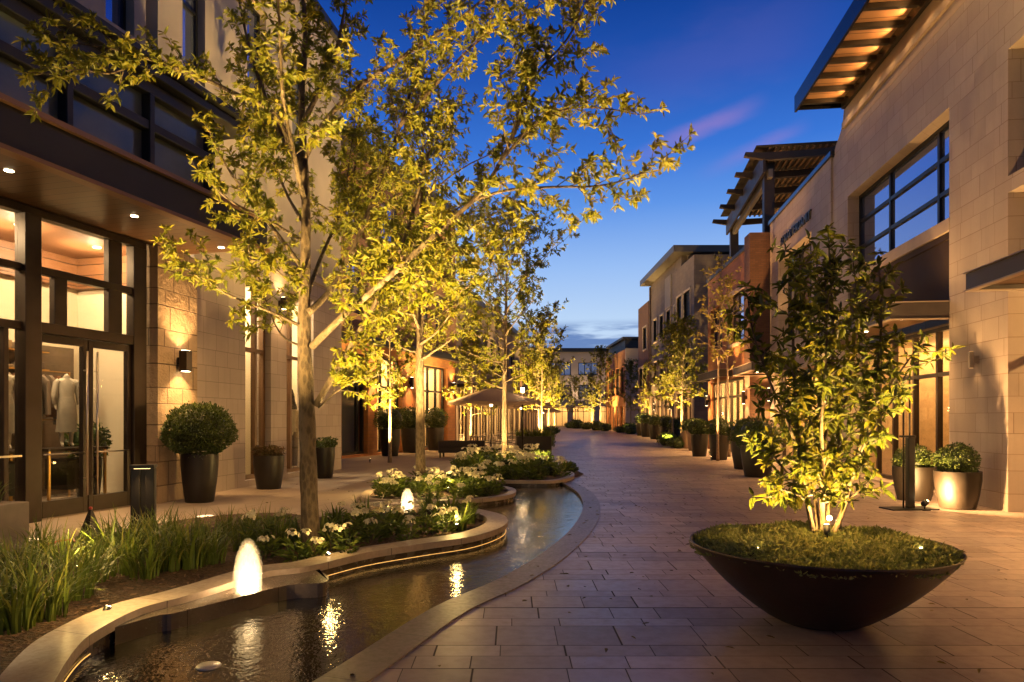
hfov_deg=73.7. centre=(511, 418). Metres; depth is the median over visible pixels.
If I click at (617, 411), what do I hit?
rust brick building
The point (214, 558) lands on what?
grass clump
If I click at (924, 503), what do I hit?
ground spotlight
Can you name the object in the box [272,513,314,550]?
strap plant
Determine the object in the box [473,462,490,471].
flowering plant
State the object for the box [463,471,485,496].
flowering plant
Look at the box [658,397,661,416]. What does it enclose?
window
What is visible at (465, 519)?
strap plant
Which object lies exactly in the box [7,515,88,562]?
grass clump
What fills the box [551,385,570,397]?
window
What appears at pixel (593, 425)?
shrub
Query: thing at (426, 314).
window
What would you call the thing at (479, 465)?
flowering plant
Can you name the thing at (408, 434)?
potted shrub
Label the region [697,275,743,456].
sapling
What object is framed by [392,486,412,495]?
shrub
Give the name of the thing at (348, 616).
pool water
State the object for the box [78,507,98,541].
garden cone
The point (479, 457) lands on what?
flowering plant
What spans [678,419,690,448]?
potted shrub
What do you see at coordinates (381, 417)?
potted shrub
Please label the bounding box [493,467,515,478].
shrub
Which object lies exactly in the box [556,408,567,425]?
window
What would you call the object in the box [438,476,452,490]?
flowering plant
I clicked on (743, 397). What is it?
wall lamp
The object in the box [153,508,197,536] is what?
grass clump
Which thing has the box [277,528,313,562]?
flowering plant
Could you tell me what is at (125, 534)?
grass clump
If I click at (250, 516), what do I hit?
flowering plant
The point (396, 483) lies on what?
flowering plant
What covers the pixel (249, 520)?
grass clump
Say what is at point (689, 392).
window
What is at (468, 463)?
flowering plant
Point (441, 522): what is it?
flowering plant
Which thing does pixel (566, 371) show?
window
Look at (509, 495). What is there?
island wall
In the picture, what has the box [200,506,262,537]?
grass clump
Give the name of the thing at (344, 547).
flowering plant
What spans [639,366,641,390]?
window
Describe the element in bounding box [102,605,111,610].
garden spotlight
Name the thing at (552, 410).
parasol
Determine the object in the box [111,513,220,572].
grass clump
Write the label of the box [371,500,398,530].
flowering plant
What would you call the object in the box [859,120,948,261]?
window
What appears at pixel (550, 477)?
mulch ground
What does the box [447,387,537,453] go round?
parasol
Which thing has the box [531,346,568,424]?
street tree
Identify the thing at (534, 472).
flowering plant
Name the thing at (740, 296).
window
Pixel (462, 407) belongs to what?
window
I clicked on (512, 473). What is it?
flowering plant
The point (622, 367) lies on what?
window
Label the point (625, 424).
shrub
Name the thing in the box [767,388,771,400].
wall lamp
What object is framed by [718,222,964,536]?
multistem tree
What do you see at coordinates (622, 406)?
window
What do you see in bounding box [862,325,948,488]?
window
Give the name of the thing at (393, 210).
window
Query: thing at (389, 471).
flowering plant
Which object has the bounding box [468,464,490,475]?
shrub
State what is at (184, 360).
wall lamp
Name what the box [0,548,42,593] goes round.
grass clump
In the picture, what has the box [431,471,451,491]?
flowering plant
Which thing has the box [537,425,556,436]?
shrub
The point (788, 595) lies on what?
bowl planter
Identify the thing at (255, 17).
window
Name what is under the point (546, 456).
flowering plant
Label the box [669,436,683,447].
shrub
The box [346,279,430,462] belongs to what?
street tree
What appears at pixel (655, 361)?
window
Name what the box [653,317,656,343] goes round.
window
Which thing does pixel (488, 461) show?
flowering plant
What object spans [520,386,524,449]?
lamp post
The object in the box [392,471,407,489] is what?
flowering plant
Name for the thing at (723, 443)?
potted shrub
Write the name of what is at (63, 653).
pool wall
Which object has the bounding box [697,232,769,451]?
brown brick building
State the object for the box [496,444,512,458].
flowering plant
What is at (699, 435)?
potted shrub
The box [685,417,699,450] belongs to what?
potted shrub
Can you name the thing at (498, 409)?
window
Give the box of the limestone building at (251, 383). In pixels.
[146,0,346,503]
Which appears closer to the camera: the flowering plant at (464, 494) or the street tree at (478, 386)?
the flowering plant at (464, 494)
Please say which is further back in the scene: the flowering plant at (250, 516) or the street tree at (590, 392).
the street tree at (590, 392)
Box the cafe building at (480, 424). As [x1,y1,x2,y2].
[455,292,529,440]
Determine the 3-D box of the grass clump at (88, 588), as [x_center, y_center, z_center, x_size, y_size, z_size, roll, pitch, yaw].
[-3.744,1.230,5.831,1.006,0.642,1.198,0,0,-29]
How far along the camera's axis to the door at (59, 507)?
11.37 m
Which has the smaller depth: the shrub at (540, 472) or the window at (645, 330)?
the shrub at (540, 472)
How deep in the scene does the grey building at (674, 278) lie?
50.10 m
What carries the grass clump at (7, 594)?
on the mulch ground at (10, 654)
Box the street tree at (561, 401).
[543,364,569,426]
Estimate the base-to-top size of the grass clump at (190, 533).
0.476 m
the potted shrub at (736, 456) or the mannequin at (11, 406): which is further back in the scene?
the potted shrub at (736, 456)
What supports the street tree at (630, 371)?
on the paving
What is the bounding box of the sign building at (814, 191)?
[732,150,834,470]
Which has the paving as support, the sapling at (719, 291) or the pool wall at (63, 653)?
the sapling at (719, 291)
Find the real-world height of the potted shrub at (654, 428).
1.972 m
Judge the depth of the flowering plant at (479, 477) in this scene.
13.62 m
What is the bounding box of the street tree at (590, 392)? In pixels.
[578,370,604,421]
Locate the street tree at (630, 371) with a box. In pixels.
[613,358,638,422]
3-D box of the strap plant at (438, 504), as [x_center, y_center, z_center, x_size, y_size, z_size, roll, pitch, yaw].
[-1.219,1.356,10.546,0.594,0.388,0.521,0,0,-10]
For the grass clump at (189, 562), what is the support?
on the mulch ground at (10, 654)
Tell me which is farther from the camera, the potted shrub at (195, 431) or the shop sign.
the shop sign
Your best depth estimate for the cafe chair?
33.74 m
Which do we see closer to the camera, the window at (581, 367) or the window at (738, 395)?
the window at (738, 395)
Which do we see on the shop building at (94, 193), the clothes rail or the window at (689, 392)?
the clothes rail
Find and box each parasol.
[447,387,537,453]
[484,394,559,444]
[528,408,560,425]
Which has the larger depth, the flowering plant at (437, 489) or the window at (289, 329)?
the window at (289, 329)
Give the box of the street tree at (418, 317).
[262,42,563,477]
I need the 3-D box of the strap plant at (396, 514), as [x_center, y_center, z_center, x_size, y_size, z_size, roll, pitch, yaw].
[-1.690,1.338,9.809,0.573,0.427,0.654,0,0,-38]
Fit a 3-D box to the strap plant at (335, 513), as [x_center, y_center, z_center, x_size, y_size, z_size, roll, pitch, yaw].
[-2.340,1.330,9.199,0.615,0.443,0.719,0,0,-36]
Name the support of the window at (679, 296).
in the grey building at (674, 278)
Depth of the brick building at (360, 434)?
31.33 m
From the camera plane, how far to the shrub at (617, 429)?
76.64 m
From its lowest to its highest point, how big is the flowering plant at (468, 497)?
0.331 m
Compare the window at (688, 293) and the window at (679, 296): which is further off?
the window at (679, 296)
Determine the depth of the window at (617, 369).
91.14 m
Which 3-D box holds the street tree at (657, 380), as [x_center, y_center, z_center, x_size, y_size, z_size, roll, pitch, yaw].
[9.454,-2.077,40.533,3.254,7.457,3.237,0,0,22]
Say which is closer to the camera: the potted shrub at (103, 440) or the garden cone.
the garden cone
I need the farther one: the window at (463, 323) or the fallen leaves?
the window at (463, 323)
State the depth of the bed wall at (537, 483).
16.47 m
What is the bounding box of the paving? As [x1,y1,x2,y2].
[327,427,1023,681]
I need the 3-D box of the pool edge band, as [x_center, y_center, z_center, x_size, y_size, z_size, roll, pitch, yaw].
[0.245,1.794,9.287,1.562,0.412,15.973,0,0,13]
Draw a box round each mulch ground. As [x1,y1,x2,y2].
[0,513,485,674]
[370,484,507,499]
[452,466,567,479]
[574,471,582,476]
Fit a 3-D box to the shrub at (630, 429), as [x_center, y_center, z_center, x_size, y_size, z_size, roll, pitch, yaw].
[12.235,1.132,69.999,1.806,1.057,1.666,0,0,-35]
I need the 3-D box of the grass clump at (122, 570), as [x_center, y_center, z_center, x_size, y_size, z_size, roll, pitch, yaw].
[-3.764,1.228,6.803,1.211,0.648,1.111,0,0,-12]
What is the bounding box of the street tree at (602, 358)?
[580,344,617,420]
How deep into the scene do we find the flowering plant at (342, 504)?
9.46 m
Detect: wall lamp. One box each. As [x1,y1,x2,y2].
[177,350,191,371]
[278,297,287,309]
[409,377,413,387]
[705,396,708,405]
[741,391,746,403]
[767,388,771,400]
[968,351,978,367]
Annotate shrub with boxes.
[63,421,112,496]
[155,401,238,502]
[251,444,284,489]
[316,436,337,478]
[372,405,405,455]
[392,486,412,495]
[399,404,415,452]
[425,406,447,449]
[450,456,477,470]
[451,475,474,491]
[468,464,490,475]
[471,484,492,495]
[472,453,495,464]
[492,456,514,467]
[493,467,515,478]
[524,464,547,478]
[525,450,555,464]
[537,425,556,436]
[540,463,560,475]
[561,464,578,472]
[569,419,582,428]
[579,422,589,428]
[589,420,602,430]
[597,423,611,430]
[613,426,622,432]
[620,422,636,432]
[623,424,636,433]
[634,413,643,435]
[638,413,650,436]
[647,414,662,438]
[656,431,676,445]
[657,415,671,434]
[666,417,679,436]
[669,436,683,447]
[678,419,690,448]
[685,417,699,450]
[688,418,708,456]
[705,417,732,459]
[725,417,749,468]
[732,414,779,477]
[891,444,936,501]
[932,442,982,509]
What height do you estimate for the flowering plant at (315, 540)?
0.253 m
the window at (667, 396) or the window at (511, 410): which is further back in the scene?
the window at (511, 410)
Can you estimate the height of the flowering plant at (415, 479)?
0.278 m
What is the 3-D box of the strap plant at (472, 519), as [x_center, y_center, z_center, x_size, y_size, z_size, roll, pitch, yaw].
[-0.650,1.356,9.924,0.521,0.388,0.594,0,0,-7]
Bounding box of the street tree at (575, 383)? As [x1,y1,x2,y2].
[565,374,585,419]
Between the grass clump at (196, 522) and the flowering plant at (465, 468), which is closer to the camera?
the grass clump at (196, 522)
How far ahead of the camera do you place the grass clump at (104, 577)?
6.47 m
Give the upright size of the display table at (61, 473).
1.050 m
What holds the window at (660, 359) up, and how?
in the grey building at (674, 278)
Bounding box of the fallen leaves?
[266,475,1006,674]
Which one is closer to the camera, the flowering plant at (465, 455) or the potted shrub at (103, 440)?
the potted shrub at (103, 440)
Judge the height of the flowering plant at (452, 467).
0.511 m
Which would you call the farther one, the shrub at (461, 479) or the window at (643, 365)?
the window at (643, 365)
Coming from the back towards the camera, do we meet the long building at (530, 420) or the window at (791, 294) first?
the long building at (530, 420)
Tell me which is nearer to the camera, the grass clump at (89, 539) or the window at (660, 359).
the grass clump at (89, 539)
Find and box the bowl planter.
[690,524,966,630]
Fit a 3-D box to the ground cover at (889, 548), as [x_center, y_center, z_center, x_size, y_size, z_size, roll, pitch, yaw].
[2.419,0.963,5.402,1.977,0.232,1.986,0,0,0]
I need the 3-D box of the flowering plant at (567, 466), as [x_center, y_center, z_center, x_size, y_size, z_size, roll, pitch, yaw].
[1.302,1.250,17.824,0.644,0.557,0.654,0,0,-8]
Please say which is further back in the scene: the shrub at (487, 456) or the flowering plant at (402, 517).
the shrub at (487, 456)
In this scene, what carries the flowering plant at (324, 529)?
on the mulch ground at (10, 654)
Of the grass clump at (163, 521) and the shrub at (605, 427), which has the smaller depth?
the grass clump at (163, 521)
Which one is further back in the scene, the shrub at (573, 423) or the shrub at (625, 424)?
the shrub at (573, 423)
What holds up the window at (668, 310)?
in the grey building at (674, 278)
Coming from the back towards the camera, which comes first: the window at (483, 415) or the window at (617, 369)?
the window at (617, 369)
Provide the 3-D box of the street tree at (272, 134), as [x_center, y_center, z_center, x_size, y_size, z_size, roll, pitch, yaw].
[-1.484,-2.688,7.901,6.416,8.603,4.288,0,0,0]
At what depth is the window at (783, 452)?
26.61 m
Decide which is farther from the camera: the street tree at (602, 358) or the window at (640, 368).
the street tree at (602, 358)
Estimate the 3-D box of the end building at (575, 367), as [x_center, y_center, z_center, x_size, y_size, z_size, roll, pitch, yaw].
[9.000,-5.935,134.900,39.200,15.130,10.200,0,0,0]
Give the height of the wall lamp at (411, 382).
0.512 m
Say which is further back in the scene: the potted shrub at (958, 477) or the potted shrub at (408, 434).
the potted shrub at (408, 434)
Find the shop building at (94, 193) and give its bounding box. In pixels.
[0,0,269,522]
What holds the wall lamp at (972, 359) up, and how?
attached to the stone building at (927, 96)
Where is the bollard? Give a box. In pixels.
[129,464,157,529]
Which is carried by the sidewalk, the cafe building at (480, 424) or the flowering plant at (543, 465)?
the cafe building at (480, 424)
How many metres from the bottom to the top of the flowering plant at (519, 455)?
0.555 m
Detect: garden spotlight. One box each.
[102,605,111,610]
[823,516,831,537]
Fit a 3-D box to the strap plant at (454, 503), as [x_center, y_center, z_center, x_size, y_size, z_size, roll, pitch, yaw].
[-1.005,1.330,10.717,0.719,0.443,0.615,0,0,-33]
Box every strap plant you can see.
[228,517,263,545]
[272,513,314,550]
[278,514,300,543]
[320,503,355,531]
[320,508,348,540]
[349,495,377,523]
[376,502,414,526]
[407,486,445,510]
[416,495,448,515]
[435,490,464,515]
[442,503,475,530]
[453,500,481,523]
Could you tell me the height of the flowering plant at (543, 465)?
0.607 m
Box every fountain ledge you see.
[115,569,328,644]
[369,504,443,515]
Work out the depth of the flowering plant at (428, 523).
9.00 m
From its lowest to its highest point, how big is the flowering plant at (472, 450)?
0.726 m
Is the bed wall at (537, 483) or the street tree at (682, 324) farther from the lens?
the street tree at (682, 324)
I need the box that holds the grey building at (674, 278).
[638,245,743,421]
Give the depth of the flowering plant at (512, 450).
19.44 m
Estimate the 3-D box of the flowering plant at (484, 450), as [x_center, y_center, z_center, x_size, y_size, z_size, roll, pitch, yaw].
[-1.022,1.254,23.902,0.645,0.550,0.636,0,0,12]
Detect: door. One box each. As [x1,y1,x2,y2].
[42,334,88,518]
[88,340,130,510]
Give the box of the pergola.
[712,141,836,256]
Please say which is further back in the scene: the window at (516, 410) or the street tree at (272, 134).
the window at (516, 410)
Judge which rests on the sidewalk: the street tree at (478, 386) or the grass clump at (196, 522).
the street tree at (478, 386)
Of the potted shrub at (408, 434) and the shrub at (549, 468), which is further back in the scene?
the potted shrub at (408, 434)
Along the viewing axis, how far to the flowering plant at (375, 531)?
8.47 m
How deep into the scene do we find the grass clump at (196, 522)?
8.78 m
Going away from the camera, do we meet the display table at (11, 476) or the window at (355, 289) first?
the display table at (11, 476)
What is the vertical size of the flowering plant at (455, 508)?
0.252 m
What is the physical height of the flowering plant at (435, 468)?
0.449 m
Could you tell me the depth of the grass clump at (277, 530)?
8.11 m
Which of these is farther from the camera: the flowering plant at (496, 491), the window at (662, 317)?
the window at (662, 317)
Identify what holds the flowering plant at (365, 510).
on the mulch ground at (10, 654)
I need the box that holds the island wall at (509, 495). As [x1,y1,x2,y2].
[361,484,515,506]
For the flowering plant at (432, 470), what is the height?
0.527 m
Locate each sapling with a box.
[691,251,745,460]
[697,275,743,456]
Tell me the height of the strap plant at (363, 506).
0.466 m
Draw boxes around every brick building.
[341,135,464,458]
[606,337,639,429]
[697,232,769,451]
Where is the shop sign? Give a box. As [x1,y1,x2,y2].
[780,209,811,245]
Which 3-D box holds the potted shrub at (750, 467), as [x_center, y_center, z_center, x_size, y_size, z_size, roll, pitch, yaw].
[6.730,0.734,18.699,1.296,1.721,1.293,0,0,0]
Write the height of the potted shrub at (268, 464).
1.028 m
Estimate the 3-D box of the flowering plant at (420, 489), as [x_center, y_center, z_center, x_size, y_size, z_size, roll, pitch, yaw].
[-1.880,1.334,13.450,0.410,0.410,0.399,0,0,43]
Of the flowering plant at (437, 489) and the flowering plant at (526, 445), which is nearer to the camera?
the flowering plant at (437, 489)
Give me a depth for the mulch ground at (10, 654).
6.44 m
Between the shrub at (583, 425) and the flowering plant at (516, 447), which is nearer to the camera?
the flowering plant at (516, 447)
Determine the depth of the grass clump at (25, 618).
4.96 m
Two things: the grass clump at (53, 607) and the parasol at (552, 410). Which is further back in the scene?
the parasol at (552, 410)
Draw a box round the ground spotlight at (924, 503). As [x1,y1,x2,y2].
[921,499,930,510]
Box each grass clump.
[0,527,45,572]
[0,530,105,597]
[0,544,119,634]
[0,546,116,621]
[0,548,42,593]
[0,567,40,613]
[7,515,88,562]
[9,520,109,576]
[12,526,132,600]
[55,533,134,582]
[60,523,106,555]
[67,505,173,559]
[70,520,145,562]
[72,507,192,577]
[73,509,144,550]
[102,501,200,556]
[106,529,192,580]
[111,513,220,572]
[115,507,181,543]
[145,508,237,569]
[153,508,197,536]
[171,514,218,546]
[179,507,225,536]
[183,525,252,564]
[190,516,234,548]
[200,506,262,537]
[223,517,260,551]
[236,499,281,535]
[246,502,319,548]
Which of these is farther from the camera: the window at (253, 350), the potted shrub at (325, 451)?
the potted shrub at (325, 451)
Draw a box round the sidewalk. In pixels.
[20,437,514,553]
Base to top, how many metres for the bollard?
0.930 m
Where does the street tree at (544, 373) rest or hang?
on the paving
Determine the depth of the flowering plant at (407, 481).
15.24 m
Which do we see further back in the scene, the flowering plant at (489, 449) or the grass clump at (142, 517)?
the flowering plant at (489, 449)
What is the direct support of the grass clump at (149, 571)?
on the mulch ground at (10, 654)
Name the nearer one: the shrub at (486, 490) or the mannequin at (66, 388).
the mannequin at (66, 388)
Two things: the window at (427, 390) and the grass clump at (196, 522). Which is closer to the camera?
the grass clump at (196, 522)
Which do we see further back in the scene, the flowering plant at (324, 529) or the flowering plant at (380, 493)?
the flowering plant at (380, 493)
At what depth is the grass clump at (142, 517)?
8.38 m
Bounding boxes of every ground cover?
[688,519,963,579]
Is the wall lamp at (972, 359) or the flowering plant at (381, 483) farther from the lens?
the flowering plant at (381, 483)
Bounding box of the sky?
[318,0,852,347]
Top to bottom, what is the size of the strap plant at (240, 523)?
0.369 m
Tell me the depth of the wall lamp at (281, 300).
17.45 m
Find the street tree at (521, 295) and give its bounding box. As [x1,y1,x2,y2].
[425,190,579,458]
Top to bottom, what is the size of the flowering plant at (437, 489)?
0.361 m
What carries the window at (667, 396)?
in the grey building at (674, 278)
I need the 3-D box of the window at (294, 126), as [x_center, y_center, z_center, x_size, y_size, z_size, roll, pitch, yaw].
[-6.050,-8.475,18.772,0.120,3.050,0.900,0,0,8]
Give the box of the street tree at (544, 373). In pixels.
[512,339,563,428]
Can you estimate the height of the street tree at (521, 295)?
8.823 m
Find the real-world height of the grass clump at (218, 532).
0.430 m
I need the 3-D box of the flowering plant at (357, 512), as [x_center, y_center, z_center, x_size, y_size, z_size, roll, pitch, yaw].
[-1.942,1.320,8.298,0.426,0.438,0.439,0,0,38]
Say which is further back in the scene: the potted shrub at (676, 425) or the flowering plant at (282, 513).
the potted shrub at (676, 425)
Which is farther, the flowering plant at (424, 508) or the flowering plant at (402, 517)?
the flowering plant at (424, 508)
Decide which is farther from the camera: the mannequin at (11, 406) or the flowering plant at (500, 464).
the flowering plant at (500, 464)
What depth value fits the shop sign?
23.66 m
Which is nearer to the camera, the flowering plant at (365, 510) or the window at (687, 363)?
the flowering plant at (365, 510)
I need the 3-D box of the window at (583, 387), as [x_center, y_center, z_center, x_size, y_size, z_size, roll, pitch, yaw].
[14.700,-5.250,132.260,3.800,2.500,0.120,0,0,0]
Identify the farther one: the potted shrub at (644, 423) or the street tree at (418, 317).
the potted shrub at (644, 423)
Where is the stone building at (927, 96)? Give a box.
[794,0,1023,511]
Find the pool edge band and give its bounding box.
[313,481,599,681]
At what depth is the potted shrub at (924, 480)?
13.08 m
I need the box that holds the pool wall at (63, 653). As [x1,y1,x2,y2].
[0,500,507,681]
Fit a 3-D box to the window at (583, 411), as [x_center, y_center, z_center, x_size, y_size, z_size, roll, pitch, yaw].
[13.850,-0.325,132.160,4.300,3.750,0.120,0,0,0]
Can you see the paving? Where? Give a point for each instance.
(691, 629)
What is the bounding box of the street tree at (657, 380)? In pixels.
[642,320,695,434]
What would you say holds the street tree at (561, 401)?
on the paving
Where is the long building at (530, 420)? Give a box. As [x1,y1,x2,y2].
[520,342,546,431]
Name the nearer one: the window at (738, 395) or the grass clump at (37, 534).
the grass clump at (37, 534)
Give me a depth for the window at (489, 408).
50.01 m
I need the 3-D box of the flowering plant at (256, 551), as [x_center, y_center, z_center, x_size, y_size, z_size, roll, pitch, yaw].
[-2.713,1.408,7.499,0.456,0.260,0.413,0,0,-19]
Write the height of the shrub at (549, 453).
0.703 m
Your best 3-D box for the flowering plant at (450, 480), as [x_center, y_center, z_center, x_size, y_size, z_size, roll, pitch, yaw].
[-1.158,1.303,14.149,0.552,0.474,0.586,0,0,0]
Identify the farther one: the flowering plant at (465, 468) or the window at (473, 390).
the window at (473, 390)
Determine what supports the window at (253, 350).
in the limestone building at (251, 383)
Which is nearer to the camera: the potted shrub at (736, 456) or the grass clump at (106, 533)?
the grass clump at (106, 533)
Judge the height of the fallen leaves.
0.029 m
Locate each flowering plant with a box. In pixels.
[236,509,275,550]
[237,515,263,526]
[244,534,285,559]
[269,507,292,529]
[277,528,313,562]
[295,536,331,559]
[317,523,349,551]
[324,501,349,528]
[331,522,361,552]
[334,509,368,544]
[342,503,377,531]
[353,517,392,542]
[370,471,387,489]
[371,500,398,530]
[373,478,391,498]
[375,477,393,493]
[377,506,410,535]
[383,477,404,496]
[386,468,399,482]
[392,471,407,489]
[394,515,421,540]
[395,474,405,487]
[395,474,411,486]
[405,499,428,522]
[407,476,426,496]
[409,478,422,489]
[412,504,442,534]
[416,474,437,493]
[420,467,440,491]
[422,467,443,478]
[424,480,444,498]
[426,512,448,527]
[430,507,459,532]
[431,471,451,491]
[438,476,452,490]
[443,470,464,491]
[445,506,467,522]
[446,483,469,497]
[447,465,466,483]
[449,453,472,472]
[452,470,473,495]
[456,451,475,471]
[457,447,475,465]
[457,495,476,513]
[461,467,476,482]
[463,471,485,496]
[463,472,484,494]
[464,444,481,456]
[464,447,484,465]
[468,467,488,482]
[471,464,488,484]
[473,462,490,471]
[479,446,490,453]
[481,459,497,471]
[483,446,495,457]
[483,476,502,494]
[484,461,508,478]
[488,473,505,490]
[490,444,501,458]
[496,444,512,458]
[497,451,513,458]
[505,459,523,479]
[507,448,518,462]
[507,454,522,471]
[511,445,524,455]
[511,457,529,473]
[515,450,541,478]
[519,444,538,451]
[526,455,546,478]
[536,455,550,464]
[551,456,573,476]
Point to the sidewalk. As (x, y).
(353, 475)
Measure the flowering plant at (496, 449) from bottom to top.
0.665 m
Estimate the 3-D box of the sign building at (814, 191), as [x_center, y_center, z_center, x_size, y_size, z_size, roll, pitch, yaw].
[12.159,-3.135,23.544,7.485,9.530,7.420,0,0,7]
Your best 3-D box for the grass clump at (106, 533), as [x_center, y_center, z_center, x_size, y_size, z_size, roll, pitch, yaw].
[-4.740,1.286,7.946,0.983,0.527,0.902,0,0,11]
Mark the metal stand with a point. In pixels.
(909, 472)
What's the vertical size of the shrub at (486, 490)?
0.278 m
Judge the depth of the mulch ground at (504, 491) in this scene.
13.45 m
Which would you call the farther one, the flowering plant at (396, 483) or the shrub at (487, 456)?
the shrub at (487, 456)
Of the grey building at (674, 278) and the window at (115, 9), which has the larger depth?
the grey building at (674, 278)
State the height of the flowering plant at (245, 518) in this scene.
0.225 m
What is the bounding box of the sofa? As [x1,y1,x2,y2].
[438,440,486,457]
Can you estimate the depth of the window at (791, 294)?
24.75 m
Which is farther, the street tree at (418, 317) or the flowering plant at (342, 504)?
the street tree at (418, 317)
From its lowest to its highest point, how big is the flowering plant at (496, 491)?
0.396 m
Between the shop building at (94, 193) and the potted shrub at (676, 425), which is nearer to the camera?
the shop building at (94, 193)
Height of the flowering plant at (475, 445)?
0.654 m
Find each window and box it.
[106,0,125,30]
[182,0,197,78]
[245,276,264,479]
[247,5,259,124]
[287,292,299,472]
[292,63,300,154]
[342,351,363,455]
[346,261,360,313]
[377,358,397,451]
[381,202,396,250]
[424,290,427,331]
[424,365,443,447]
[436,295,442,336]
[458,387,466,439]
[461,323,464,354]
[470,390,476,440]
[480,406,485,440]
[489,408,493,439]
[490,339,492,369]
[498,409,500,434]
[510,409,512,435]
[515,409,518,435]
[551,363,570,374]
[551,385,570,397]
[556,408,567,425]
[574,407,594,421]
[578,363,597,374]
[578,385,597,397]
[617,369,618,395]
[622,367,623,394]
[622,406,623,424]
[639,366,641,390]
[642,324,646,350]
[642,365,646,389]
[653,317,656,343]
[653,360,656,385]
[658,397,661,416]
[659,312,663,340]
[659,358,663,383]
[666,307,670,336]
[666,396,670,416]
[676,293,681,322]
[683,286,690,318]
[683,342,690,376]
[686,392,690,419]
[714,307,721,349]
[714,377,743,451]
[733,291,743,341]
[782,368,819,463]
[788,242,810,336]
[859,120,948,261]
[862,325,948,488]
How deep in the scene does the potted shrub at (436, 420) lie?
33.84 m
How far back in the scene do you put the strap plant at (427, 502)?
11.16 m
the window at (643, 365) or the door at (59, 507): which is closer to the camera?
the door at (59, 507)
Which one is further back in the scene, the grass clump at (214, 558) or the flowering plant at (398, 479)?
the flowering plant at (398, 479)
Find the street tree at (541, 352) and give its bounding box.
[508,307,574,431]
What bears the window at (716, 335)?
in the brown brick building at (751, 258)
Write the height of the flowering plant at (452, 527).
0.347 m
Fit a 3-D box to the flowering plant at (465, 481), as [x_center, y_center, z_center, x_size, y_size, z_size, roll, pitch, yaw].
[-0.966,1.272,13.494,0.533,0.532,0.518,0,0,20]
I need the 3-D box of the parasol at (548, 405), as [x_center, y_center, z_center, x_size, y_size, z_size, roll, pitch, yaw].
[0.550,0.090,40.500,3.240,3.020,3.240,0,0,-34]
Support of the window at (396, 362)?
in the brick building at (360, 434)
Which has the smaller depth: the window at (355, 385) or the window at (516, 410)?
the window at (355, 385)
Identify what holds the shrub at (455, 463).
on the mulch ground at (550, 477)
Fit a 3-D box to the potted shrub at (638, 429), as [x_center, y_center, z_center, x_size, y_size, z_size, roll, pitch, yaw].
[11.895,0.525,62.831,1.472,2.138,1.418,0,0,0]
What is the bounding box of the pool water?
[67,485,582,681]
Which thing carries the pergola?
on the brown brick building at (751, 258)
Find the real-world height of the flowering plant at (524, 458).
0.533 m
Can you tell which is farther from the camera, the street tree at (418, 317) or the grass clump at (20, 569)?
the street tree at (418, 317)
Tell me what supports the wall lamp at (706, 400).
attached to the brown brick building at (751, 258)
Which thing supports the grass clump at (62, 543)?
on the mulch ground at (10, 654)
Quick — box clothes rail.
[9,368,69,496]
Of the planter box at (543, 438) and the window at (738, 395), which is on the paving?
the planter box at (543, 438)
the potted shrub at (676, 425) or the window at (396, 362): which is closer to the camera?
the window at (396, 362)
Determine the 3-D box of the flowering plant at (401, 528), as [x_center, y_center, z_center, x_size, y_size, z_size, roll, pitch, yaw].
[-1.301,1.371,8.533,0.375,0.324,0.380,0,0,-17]
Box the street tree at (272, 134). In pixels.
[12,0,697,552]
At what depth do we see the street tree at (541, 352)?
36.06 m
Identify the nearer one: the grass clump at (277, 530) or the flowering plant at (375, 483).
the grass clump at (277, 530)
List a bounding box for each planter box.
[0,482,28,554]
[514,426,553,452]
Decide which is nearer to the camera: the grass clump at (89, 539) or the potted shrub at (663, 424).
the grass clump at (89, 539)
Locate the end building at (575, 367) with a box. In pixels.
[543,348,608,426]
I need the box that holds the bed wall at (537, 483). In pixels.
[445,466,573,486]
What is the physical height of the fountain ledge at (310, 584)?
0.435 m
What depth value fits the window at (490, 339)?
49.87 m
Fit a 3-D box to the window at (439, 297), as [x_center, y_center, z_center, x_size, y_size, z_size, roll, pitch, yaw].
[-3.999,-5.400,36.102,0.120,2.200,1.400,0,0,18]
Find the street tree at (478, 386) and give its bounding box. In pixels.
[442,327,507,439]
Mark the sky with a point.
(734, 70)
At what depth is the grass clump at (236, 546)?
7.92 m
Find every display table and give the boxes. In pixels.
[9,449,14,500]
[42,446,107,500]
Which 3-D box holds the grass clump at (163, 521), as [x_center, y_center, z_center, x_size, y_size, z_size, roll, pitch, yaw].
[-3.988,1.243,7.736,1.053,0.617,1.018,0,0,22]
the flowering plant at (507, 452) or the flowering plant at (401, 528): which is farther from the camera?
the flowering plant at (507, 452)
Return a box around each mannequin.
[9,375,14,448]
[51,374,78,446]
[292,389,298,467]
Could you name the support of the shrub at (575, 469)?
on the mulch ground at (577, 473)
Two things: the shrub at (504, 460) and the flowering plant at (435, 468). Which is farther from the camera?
the shrub at (504, 460)
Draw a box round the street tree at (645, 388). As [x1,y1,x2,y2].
[633,360,661,412]
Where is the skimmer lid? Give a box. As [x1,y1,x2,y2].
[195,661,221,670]
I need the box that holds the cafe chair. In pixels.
[495,433,501,444]
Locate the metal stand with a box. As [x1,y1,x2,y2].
[879,375,939,510]
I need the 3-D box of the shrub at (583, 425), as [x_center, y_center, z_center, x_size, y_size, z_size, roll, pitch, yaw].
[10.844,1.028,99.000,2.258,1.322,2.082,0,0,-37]
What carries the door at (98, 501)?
in the shop building at (94, 193)
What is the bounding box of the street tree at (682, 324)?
[648,312,707,437]
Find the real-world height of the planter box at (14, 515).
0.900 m

